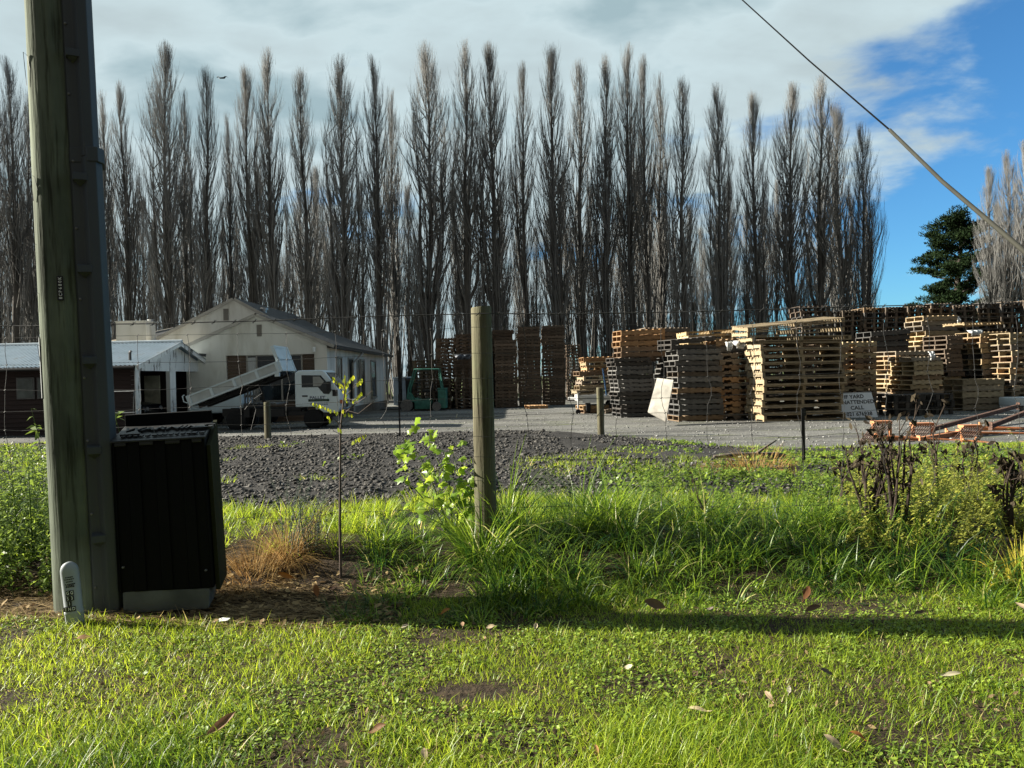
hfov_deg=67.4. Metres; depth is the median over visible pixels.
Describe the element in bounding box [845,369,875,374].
wooden pallet
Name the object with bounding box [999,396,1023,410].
wrapped bundle
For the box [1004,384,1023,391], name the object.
wooden pallet
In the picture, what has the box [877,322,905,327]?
wooden pallet
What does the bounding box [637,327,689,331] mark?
wooden pallet
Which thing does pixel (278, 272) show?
poplar tree
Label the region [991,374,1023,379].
wooden pallet
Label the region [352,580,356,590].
fallen leaf
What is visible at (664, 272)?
poplar tree
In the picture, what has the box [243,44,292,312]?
poplar tree
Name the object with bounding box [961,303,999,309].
wooden pallet
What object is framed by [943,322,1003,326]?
wooden pallet
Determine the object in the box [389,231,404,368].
poplar tree
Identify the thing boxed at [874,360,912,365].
wooden pallet
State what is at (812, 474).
green weeds
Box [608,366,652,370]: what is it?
wooden pallet
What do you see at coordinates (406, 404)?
forklift
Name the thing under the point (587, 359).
wooden pallet
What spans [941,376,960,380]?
wooden pallet
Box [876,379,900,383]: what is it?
wooden pallet
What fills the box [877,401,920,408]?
wooden pallet
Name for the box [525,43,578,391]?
poplar tree
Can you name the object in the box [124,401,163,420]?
parked car
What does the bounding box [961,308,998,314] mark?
wooden pallet
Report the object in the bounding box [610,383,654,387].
wooden pallet
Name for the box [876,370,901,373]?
wooden pallet
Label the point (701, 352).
wooden pallet
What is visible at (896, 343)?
wooden pallet
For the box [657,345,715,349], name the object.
wooden pallet
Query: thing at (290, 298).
poplar tree
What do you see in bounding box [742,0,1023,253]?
stay wire
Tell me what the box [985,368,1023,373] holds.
wooden pallet
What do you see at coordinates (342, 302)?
poplar tree
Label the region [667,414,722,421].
wooden pallet
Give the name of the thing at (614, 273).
poplar tree
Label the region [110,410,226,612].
cable cabinet
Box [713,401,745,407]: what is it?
wooden pallet
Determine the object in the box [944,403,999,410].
wooden pallet
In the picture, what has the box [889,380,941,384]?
wooden pallet
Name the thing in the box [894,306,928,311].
wooden pallet
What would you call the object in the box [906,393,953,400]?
wooden pallet
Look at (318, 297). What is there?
poplar tree
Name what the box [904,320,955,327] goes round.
wooden pallet
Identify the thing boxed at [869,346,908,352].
wooden pallet
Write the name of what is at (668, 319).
poplar tree
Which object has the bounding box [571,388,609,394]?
wooden pallet
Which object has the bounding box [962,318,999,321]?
wooden pallet
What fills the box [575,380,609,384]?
wooden pallet
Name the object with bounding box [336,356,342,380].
window
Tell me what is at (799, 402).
wooden pallet
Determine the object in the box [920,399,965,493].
dead stalk bush
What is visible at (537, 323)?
poplar tree
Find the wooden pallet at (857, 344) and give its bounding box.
[842,341,876,346]
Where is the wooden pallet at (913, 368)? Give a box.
[890,365,942,370]
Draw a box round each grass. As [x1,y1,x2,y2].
[0,434,1023,561]
[0,569,1023,767]
[313,456,1023,633]
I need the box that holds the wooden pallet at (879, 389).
[877,387,901,392]
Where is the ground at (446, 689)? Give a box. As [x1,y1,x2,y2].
[0,371,1023,767]
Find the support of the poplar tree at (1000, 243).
on the ground at (446, 689)
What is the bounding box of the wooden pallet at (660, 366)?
[656,363,671,368]
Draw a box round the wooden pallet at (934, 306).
[923,303,952,309]
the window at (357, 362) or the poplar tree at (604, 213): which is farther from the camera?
the poplar tree at (604, 213)
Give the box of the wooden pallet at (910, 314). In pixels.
[899,312,928,316]
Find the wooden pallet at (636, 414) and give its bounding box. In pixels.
[612,412,654,417]
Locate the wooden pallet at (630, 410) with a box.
[612,408,648,412]
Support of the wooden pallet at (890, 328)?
on the wooden pallet
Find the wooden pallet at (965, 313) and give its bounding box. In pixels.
[943,310,975,315]
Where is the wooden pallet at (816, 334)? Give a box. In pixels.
[791,331,832,335]
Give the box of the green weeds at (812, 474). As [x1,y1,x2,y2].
[625,454,1023,535]
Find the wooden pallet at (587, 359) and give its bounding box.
[579,356,612,361]
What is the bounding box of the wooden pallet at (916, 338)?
[909,336,928,341]
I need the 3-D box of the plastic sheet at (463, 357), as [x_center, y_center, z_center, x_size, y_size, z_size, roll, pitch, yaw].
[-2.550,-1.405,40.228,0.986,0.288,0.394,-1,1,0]
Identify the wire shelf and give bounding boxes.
[860,420,892,440]
[902,422,934,440]
[954,424,982,437]
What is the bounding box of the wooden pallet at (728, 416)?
[723,412,747,419]
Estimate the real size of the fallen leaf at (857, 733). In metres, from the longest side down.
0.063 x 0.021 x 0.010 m
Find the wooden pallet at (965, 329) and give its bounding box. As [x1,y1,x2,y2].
[956,327,974,331]
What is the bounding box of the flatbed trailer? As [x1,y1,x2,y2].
[568,369,618,413]
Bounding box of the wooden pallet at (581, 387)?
[574,384,609,389]
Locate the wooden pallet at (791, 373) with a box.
[746,369,844,377]
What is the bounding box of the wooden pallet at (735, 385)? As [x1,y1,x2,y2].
[721,383,748,389]
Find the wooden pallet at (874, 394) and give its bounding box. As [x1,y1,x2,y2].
[843,391,876,396]
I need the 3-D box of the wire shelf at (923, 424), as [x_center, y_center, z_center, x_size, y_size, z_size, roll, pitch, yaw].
[9.550,1.158,18.226,0.525,0.404,1.772,-1,1,43]
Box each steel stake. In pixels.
[398,394,400,436]
[801,408,805,463]
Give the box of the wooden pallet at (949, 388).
[942,385,1003,391]
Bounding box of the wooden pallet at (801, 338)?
[738,335,851,342]
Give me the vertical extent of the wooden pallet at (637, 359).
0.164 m
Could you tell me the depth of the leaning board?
25.07 m
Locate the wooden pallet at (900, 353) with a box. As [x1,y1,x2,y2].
[873,351,927,356]
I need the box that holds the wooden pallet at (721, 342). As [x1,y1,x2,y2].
[705,337,746,346]
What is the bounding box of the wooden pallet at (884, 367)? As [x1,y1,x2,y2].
[876,365,901,369]
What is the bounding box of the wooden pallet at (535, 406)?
[524,404,547,408]
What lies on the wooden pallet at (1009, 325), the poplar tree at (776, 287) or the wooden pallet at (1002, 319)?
the wooden pallet at (1002, 319)
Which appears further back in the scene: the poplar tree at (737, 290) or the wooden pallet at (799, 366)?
the poplar tree at (737, 290)
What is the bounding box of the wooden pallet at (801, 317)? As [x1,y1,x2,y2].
[791,316,832,319]
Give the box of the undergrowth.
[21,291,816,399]
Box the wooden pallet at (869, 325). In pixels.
[857,322,882,328]
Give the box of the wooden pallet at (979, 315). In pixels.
[962,313,999,319]
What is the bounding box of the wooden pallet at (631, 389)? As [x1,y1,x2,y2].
[610,387,653,391]
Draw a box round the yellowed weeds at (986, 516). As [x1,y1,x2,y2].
[826,428,1023,555]
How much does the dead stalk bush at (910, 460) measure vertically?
0.906 m
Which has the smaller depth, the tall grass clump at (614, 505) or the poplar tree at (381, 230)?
the tall grass clump at (614, 505)
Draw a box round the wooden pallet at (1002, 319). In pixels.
[983,317,1022,322]
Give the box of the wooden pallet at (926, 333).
[910,331,959,336]
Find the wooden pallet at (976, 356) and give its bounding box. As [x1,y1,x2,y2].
[962,353,1008,359]
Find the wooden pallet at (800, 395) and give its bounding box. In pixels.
[746,391,842,399]
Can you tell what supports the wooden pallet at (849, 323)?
on the wooden pallet at (850, 328)
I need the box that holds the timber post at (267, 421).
[264,402,270,438]
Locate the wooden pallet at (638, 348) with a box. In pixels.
[613,346,660,352]
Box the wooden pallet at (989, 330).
[961,328,998,331]
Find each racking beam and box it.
[874,432,978,441]
[916,429,959,440]
[945,428,1023,434]
[960,435,1022,443]
[978,422,1023,430]
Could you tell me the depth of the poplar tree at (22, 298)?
77.17 m
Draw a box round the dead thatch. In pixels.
[0,597,1023,767]
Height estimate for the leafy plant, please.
0.803 m
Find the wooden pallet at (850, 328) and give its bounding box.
[840,326,861,330]
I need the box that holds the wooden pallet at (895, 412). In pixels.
[879,408,921,415]
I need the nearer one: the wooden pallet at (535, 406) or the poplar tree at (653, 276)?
the wooden pallet at (535, 406)
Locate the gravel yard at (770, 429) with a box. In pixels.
[0,393,1023,448]
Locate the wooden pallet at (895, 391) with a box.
[891,389,943,393]
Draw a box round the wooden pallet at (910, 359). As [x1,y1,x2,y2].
[888,356,940,361]
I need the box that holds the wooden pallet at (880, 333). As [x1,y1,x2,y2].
[856,328,910,337]
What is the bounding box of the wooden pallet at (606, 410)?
[604,408,611,412]
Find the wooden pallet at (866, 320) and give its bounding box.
[857,317,883,323]
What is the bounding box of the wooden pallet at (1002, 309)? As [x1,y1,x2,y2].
[983,307,1022,312]
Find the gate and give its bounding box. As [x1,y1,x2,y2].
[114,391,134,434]
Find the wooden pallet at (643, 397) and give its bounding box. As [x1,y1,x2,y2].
[610,395,651,400]
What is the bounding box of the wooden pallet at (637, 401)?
[610,399,650,404]
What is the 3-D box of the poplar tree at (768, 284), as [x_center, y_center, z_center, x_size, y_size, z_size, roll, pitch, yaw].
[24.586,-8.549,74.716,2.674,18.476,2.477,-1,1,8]
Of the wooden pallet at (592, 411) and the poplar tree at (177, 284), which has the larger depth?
the poplar tree at (177, 284)
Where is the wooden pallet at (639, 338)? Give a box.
[612,334,664,341]
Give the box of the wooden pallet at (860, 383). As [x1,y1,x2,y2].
[844,380,875,385]
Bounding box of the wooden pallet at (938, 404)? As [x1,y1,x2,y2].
[913,400,954,407]
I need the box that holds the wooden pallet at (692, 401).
[670,398,722,404]
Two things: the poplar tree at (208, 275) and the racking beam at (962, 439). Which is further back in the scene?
the poplar tree at (208, 275)
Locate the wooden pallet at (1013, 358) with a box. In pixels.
[987,356,1023,362]
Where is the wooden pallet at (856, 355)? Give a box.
[842,353,875,358]
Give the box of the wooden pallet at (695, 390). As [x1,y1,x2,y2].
[671,387,720,393]
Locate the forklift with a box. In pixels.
[380,368,447,410]
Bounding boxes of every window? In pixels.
[16,377,34,398]
[37,377,42,398]
[246,354,302,401]
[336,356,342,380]
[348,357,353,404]
[356,359,361,397]
[360,359,365,397]
[370,360,377,397]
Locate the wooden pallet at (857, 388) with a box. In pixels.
[843,385,876,391]
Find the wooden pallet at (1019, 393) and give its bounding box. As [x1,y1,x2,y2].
[1004,391,1023,396]
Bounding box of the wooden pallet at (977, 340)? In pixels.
[963,337,1008,343]
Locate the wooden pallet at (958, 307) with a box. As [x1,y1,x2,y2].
[938,305,975,312]
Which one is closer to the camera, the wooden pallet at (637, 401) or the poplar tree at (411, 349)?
the wooden pallet at (637, 401)
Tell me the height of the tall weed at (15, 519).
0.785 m
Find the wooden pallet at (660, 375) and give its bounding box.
[654,374,666,378]
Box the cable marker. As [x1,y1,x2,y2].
[60,562,84,625]
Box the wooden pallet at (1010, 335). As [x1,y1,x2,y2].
[987,332,1023,339]
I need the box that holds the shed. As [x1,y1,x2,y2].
[0,340,205,435]
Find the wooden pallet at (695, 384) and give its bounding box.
[673,382,722,387]
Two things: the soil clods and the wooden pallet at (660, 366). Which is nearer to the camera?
the soil clods
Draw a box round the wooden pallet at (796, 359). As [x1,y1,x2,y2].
[746,355,843,363]
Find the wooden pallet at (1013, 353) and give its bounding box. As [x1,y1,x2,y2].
[990,350,1023,356]
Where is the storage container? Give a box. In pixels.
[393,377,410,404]
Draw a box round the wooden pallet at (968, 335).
[955,331,1008,337]
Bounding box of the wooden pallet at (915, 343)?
[908,341,922,346]
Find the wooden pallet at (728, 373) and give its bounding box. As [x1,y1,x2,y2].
[722,371,746,376]
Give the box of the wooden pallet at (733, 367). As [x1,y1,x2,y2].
[717,365,744,370]
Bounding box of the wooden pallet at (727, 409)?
[724,406,744,413]
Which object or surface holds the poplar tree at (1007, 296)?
on the ground at (446, 689)
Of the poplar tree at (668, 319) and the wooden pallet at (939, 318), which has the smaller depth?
the wooden pallet at (939, 318)
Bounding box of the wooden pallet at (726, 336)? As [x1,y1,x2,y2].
[677,335,735,339]
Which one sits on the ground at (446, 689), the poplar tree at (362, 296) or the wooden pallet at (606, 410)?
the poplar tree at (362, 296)
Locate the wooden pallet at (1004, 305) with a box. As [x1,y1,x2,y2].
[984,301,1022,307]
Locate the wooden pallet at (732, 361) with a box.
[716,359,746,364]
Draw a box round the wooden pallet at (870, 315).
[857,312,884,318]
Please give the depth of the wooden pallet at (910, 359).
28.66 m
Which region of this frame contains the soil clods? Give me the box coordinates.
[0,429,1021,525]
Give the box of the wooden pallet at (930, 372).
[891,370,943,375]
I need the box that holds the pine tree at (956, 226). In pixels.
[904,204,1002,329]
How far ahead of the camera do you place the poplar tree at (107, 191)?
60.77 m
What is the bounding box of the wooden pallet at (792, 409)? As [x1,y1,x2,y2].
[744,404,841,413]
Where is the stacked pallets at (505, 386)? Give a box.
[411,325,1023,416]
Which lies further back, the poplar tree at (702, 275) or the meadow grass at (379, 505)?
the poplar tree at (702, 275)
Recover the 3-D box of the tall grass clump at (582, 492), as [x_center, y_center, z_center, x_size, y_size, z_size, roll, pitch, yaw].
[0.498,0.703,5.459,1.149,0.640,1.246,-1,1,0]
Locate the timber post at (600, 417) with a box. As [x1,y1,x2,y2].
[596,387,603,434]
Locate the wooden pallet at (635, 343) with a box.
[612,340,659,346]
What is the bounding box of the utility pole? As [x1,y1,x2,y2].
[23,0,123,615]
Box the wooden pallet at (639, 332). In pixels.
[612,328,664,336]
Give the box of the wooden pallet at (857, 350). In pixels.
[842,347,876,352]
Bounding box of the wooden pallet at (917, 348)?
[908,346,922,350]
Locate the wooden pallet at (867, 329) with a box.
[856,327,882,332]
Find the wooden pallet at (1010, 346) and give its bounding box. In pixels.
[987,344,1023,351]
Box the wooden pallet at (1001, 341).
[985,338,1023,345]
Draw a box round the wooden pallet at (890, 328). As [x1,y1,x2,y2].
[871,327,904,331]
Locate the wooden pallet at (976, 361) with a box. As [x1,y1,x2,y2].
[963,359,1009,364]
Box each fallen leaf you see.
[74,634,89,638]
[196,712,234,738]
[277,572,296,578]
[313,584,318,597]
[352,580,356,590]
[360,723,385,732]
[421,748,427,763]
[594,744,598,757]
[644,598,669,608]
[688,706,711,711]
[765,691,773,702]
[801,604,819,610]
[802,586,810,602]
[816,667,831,674]
[824,734,849,751]
[850,730,869,741]
[912,610,923,614]
[937,671,960,675]
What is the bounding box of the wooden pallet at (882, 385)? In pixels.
[874,384,897,387]
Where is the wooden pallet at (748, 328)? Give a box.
[732,317,844,331]
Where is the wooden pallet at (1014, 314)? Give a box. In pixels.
[1005,311,1023,316]
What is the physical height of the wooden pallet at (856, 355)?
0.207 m
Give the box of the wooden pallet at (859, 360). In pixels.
[843,358,876,363]
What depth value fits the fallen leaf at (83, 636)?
3.70 m
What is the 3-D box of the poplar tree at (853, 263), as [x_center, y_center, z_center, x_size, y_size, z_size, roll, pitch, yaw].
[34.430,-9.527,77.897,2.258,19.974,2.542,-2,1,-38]
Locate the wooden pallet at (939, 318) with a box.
[906,315,957,322]
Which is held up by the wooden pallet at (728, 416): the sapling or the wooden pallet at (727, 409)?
the wooden pallet at (727, 409)
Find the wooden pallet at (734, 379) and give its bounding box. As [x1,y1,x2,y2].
[722,377,748,382]
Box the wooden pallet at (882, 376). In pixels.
[876,374,901,378]
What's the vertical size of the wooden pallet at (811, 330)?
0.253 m
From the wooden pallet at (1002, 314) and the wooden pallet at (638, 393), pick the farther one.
the wooden pallet at (1002, 314)
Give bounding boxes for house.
[111,297,392,422]
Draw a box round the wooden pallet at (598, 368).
[580,366,608,370]
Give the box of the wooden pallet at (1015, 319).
[1006,316,1023,321]
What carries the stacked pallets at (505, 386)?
on the gravel yard at (770, 429)
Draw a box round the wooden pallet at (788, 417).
[748,411,845,421]
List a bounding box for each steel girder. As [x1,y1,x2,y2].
[932,402,1020,432]
[988,411,1023,429]
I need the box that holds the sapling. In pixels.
[312,371,373,577]
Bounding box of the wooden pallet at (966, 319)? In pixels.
[956,316,976,321]
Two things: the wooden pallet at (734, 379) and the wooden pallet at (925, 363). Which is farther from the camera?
the wooden pallet at (925, 363)
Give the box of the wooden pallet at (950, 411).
[913,407,952,414]
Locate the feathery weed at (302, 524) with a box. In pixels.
[269,477,329,554]
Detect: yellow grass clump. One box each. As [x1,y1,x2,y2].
[695,442,805,473]
[955,515,1023,599]
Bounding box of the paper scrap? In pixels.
[217,618,229,621]
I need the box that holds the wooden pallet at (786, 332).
[732,327,844,336]
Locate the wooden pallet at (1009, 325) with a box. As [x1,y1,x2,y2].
[981,323,1020,327]
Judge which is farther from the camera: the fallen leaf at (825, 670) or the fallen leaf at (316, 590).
the fallen leaf at (316, 590)
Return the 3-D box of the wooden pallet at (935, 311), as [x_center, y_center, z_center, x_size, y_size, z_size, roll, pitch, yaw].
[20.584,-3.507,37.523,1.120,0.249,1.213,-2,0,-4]
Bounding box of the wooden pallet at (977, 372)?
[958,370,1008,375]
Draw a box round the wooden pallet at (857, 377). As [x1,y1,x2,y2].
[845,375,875,380]
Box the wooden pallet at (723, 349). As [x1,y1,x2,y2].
[716,346,743,352]
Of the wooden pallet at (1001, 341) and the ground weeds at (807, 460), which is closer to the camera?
the ground weeds at (807, 460)
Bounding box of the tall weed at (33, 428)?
[26,408,42,487]
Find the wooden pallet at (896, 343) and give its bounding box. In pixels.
[869,340,908,347]
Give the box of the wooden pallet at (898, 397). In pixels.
[878,394,921,401]
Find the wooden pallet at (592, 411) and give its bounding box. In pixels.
[579,409,611,412]
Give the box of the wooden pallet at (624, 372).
[607,370,651,374]
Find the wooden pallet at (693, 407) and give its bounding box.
[669,403,723,410]
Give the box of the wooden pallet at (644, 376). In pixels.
[608,374,652,378]
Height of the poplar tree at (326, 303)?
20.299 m
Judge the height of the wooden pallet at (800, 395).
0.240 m
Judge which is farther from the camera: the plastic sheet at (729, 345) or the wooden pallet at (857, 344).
the wooden pallet at (857, 344)
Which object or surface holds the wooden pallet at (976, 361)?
on the wooden pallet at (971, 367)
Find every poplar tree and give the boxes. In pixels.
[0,55,37,342]
[0,102,23,343]
[0,237,21,342]
[8,206,37,342]
[16,93,39,342]
[24,261,39,342]
[97,89,120,339]
[102,80,147,338]
[106,188,122,339]
[121,234,140,318]
[132,198,154,319]
[133,39,195,330]
[142,217,163,330]
[162,205,182,327]
[170,86,199,324]
[176,191,195,322]
[179,63,228,316]
[192,184,218,314]
[212,227,235,304]
[214,113,242,301]
[224,63,268,305]
[232,206,245,298]
[241,207,268,305]
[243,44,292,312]
[262,224,286,310]
[277,203,298,313]
[282,66,328,328]
[288,190,316,322]
[306,165,329,330]
[315,52,369,343]
[317,189,347,332]
[339,177,357,339]
[352,53,398,391]
[353,179,374,347]
[370,202,388,342]
[379,89,412,395]
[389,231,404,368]
[394,40,464,397]
[399,182,417,376]
[412,222,426,390]
[431,207,446,345]
[438,39,492,396]
[445,200,463,383]
[450,211,476,344]
[466,39,523,383]
[472,226,490,306]
[488,201,515,336]
[504,59,544,395]
[508,228,529,392]
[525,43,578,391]
[528,226,545,391]
[538,186,565,355]
[556,59,600,391]
[556,182,575,391]
[573,188,589,343]
[583,53,630,393]
[583,182,602,377]
[598,206,618,356]
[604,40,652,374]
[609,198,628,346]
[624,180,649,374]
[625,51,665,380]
[643,211,658,382]
[646,71,675,363]
[651,194,677,327]
[658,76,703,334]
[669,235,680,327]
[685,202,701,337]
[691,229,712,334]
[695,83,743,388]
[701,214,730,337]
[717,179,745,345]
[732,89,776,337]
[732,212,754,337]
[751,206,777,374]
[764,79,821,352]
[768,180,786,380]
[783,233,799,334]
[794,73,846,335]
[797,238,815,379]
[811,186,835,333]
[812,100,861,334]
[828,210,843,310]
[840,121,889,328]
[842,193,861,309]
[859,197,876,307]
[971,164,1006,327]
[985,150,1023,331]
[985,204,1018,326]
[1002,139,1023,382]
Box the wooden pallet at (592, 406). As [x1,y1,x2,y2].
[576,404,608,409]
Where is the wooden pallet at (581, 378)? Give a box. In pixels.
[577,375,608,380]
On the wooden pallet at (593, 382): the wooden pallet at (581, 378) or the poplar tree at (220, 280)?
the wooden pallet at (581, 378)
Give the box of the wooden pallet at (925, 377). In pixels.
[889,375,941,379]
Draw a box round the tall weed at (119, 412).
[115,411,123,429]
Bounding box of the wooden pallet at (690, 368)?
[667,366,721,371]
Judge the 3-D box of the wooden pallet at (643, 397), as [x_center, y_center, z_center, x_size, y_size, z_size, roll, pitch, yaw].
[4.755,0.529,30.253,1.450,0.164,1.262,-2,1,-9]
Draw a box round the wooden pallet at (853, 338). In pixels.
[842,336,855,341]
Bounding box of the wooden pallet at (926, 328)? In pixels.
[905,326,956,331]
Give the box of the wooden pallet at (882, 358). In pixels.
[876,355,926,360]
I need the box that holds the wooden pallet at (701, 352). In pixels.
[665,349,720,355]
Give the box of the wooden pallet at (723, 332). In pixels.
[676,329,734,337]
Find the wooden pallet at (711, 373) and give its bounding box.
[667,371,721,375]
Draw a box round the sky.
[0,0,1023,378]
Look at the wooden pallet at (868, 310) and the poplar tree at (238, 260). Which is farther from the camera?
the poplar tree at (238, 260)
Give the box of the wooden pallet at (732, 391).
[710,389,746,394]
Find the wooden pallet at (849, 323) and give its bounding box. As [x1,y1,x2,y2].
[832,321,862,326]
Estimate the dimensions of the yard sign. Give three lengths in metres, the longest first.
1.422 x 0.944 x 0.018 m
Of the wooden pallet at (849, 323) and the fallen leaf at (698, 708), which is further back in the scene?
the wooden pallet at (849, 323)
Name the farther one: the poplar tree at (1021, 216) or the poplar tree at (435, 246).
the poplar tree at (1021, 216)
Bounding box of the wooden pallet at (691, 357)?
[667,355,722,360]
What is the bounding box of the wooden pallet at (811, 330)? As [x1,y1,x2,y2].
[791,326,832,331]
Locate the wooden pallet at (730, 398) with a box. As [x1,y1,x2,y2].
[721,395,746,401]
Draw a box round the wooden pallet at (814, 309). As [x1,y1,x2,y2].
[789,306,829,312]
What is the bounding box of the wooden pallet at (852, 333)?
[833,331,861,335]
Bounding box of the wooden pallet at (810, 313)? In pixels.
[790,311,831,317]
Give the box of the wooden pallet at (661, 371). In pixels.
[655,368,666,373]
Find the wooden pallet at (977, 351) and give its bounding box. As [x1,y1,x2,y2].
[958,348,1008,353]
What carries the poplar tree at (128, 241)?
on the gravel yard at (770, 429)
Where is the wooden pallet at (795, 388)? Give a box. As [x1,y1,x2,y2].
[747,384,844,392]
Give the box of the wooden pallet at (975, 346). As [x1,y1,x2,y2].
[963,342,1006,348]
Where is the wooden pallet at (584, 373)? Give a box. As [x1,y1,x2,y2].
[573,371,607,375]
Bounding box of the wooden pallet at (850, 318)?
[836,315,862,321]
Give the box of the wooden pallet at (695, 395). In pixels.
[671,392,720,399]
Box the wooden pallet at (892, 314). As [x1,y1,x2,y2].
[878,312,906,316]
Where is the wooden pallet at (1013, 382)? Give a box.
[1004,380,1023,385]
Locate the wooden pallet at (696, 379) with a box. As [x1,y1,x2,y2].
[667,376,721,382]
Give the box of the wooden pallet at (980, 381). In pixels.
[943,378,1004,385]
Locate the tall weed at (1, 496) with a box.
[0,488,15,565]
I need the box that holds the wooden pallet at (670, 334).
[650,332,689,336]
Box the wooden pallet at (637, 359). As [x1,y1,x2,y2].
[606,357,650,362]
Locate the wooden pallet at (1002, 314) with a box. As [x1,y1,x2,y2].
[984,312,1021,317]
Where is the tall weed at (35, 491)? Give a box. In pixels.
[18,449,40,553]
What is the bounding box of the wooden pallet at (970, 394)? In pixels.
[944,391,1003,397]
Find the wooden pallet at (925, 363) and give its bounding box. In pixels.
[890,361,942,365]
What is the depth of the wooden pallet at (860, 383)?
28.59 m
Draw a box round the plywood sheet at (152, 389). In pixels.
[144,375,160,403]
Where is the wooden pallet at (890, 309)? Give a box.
[878,307,906,311]
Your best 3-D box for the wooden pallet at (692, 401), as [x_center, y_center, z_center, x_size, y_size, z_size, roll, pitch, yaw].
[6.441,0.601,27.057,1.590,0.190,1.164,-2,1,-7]
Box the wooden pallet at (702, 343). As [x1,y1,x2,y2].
[678,339,720,344]
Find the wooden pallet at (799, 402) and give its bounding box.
[746,397,843,406]
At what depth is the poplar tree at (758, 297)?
58.65 m
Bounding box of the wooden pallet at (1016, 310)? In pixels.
[1007,306,1023,311]
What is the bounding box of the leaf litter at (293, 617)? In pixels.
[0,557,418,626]
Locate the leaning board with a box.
[648,378,673,421]
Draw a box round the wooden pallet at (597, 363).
[580,361,611,366]
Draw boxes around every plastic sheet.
[455,354,471,359]
[725,342,732,350]
[731,340,756,348]
[928,351,934,359]
[967,330,982,335]
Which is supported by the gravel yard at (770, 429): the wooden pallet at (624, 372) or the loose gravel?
the loose gravel
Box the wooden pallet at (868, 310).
[854,307,883,313]
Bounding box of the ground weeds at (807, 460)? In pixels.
[0,438,1023,527]
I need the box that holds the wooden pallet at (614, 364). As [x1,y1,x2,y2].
[606,362,651,366]
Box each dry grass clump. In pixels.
[213,531,318,601]
[224,494,358,591]
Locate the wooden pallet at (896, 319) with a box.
[877,317,905,321]
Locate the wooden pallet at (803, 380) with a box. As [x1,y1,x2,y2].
[749,376,846,384]
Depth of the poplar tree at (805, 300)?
70.02 m
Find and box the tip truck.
[182,345,358,429]
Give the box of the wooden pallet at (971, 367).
[963,364,1009,369]
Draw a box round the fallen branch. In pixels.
[713,440,785,458]
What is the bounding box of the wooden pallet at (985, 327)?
[960,325,996,329]
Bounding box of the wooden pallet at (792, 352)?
[744,348,841,356]
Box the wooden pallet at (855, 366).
[843,363,876,369]
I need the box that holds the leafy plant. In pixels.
[393,417,474,533]
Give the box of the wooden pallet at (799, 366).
[744,362,841,370]
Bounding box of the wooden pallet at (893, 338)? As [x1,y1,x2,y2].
[855,334,909,341]
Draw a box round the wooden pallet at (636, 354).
[613,351,664,357]
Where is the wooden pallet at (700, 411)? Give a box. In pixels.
[668,409,723,415]
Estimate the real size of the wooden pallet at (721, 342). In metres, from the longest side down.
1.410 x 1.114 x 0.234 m
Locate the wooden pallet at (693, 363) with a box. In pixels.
[664,360,718,366]
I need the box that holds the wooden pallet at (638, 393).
[609,391,652,395]
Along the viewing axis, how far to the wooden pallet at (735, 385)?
26.81 m
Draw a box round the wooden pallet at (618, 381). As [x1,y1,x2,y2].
[609,378,653,383]
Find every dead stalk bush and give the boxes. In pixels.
[688,471,709,509]
[819,454,884,505]
[841,415,904,525]
[863,393,927,529]
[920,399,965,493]
[950,419,998,495]
[987,451,1023,533]
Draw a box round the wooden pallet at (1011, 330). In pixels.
[983,328,1021,332]
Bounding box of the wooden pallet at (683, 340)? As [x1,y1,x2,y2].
[657,336,715,344]
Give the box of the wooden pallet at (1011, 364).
[985,362,1023,368]
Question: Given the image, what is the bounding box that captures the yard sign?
[835,392,877,417]
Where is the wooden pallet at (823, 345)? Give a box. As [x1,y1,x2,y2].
[745,341,841,349]
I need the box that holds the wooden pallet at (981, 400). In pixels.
[945,397,998,404]
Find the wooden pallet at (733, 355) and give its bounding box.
[707,352,745,358]
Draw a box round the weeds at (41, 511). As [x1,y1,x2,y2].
[0,448,52,597]
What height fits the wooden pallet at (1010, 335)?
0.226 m
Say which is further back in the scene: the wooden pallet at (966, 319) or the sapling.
the wooden pallet at (966, 319)
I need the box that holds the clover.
[0,594,1023,767]
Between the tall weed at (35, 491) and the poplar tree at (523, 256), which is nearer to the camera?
the tall weed at (35, 491)
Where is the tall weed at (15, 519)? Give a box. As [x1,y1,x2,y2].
[0,446,30,570]
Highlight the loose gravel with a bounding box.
[0,410,1023,516]
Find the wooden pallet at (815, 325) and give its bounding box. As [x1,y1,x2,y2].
[790,321,831,327]
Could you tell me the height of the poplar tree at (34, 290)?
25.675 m
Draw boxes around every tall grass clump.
[394,466,586,571]
[431,435,594,544]
[505,447,684,540]
[511,439,665,537]
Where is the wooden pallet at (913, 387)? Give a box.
[886,384,938,389]
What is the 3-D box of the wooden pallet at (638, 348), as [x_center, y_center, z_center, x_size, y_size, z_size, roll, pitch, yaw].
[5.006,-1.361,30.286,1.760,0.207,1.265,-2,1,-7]
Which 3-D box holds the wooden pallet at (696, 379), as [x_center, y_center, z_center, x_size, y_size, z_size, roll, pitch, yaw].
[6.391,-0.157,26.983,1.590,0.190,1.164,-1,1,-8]
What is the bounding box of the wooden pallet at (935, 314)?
[915,313,951,316]
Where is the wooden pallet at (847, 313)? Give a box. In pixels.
[832,310,862,316]
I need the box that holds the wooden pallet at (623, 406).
[612,404,649,408]
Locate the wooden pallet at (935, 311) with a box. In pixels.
[915,308,951,315]
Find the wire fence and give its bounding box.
[0,302,1023,543]

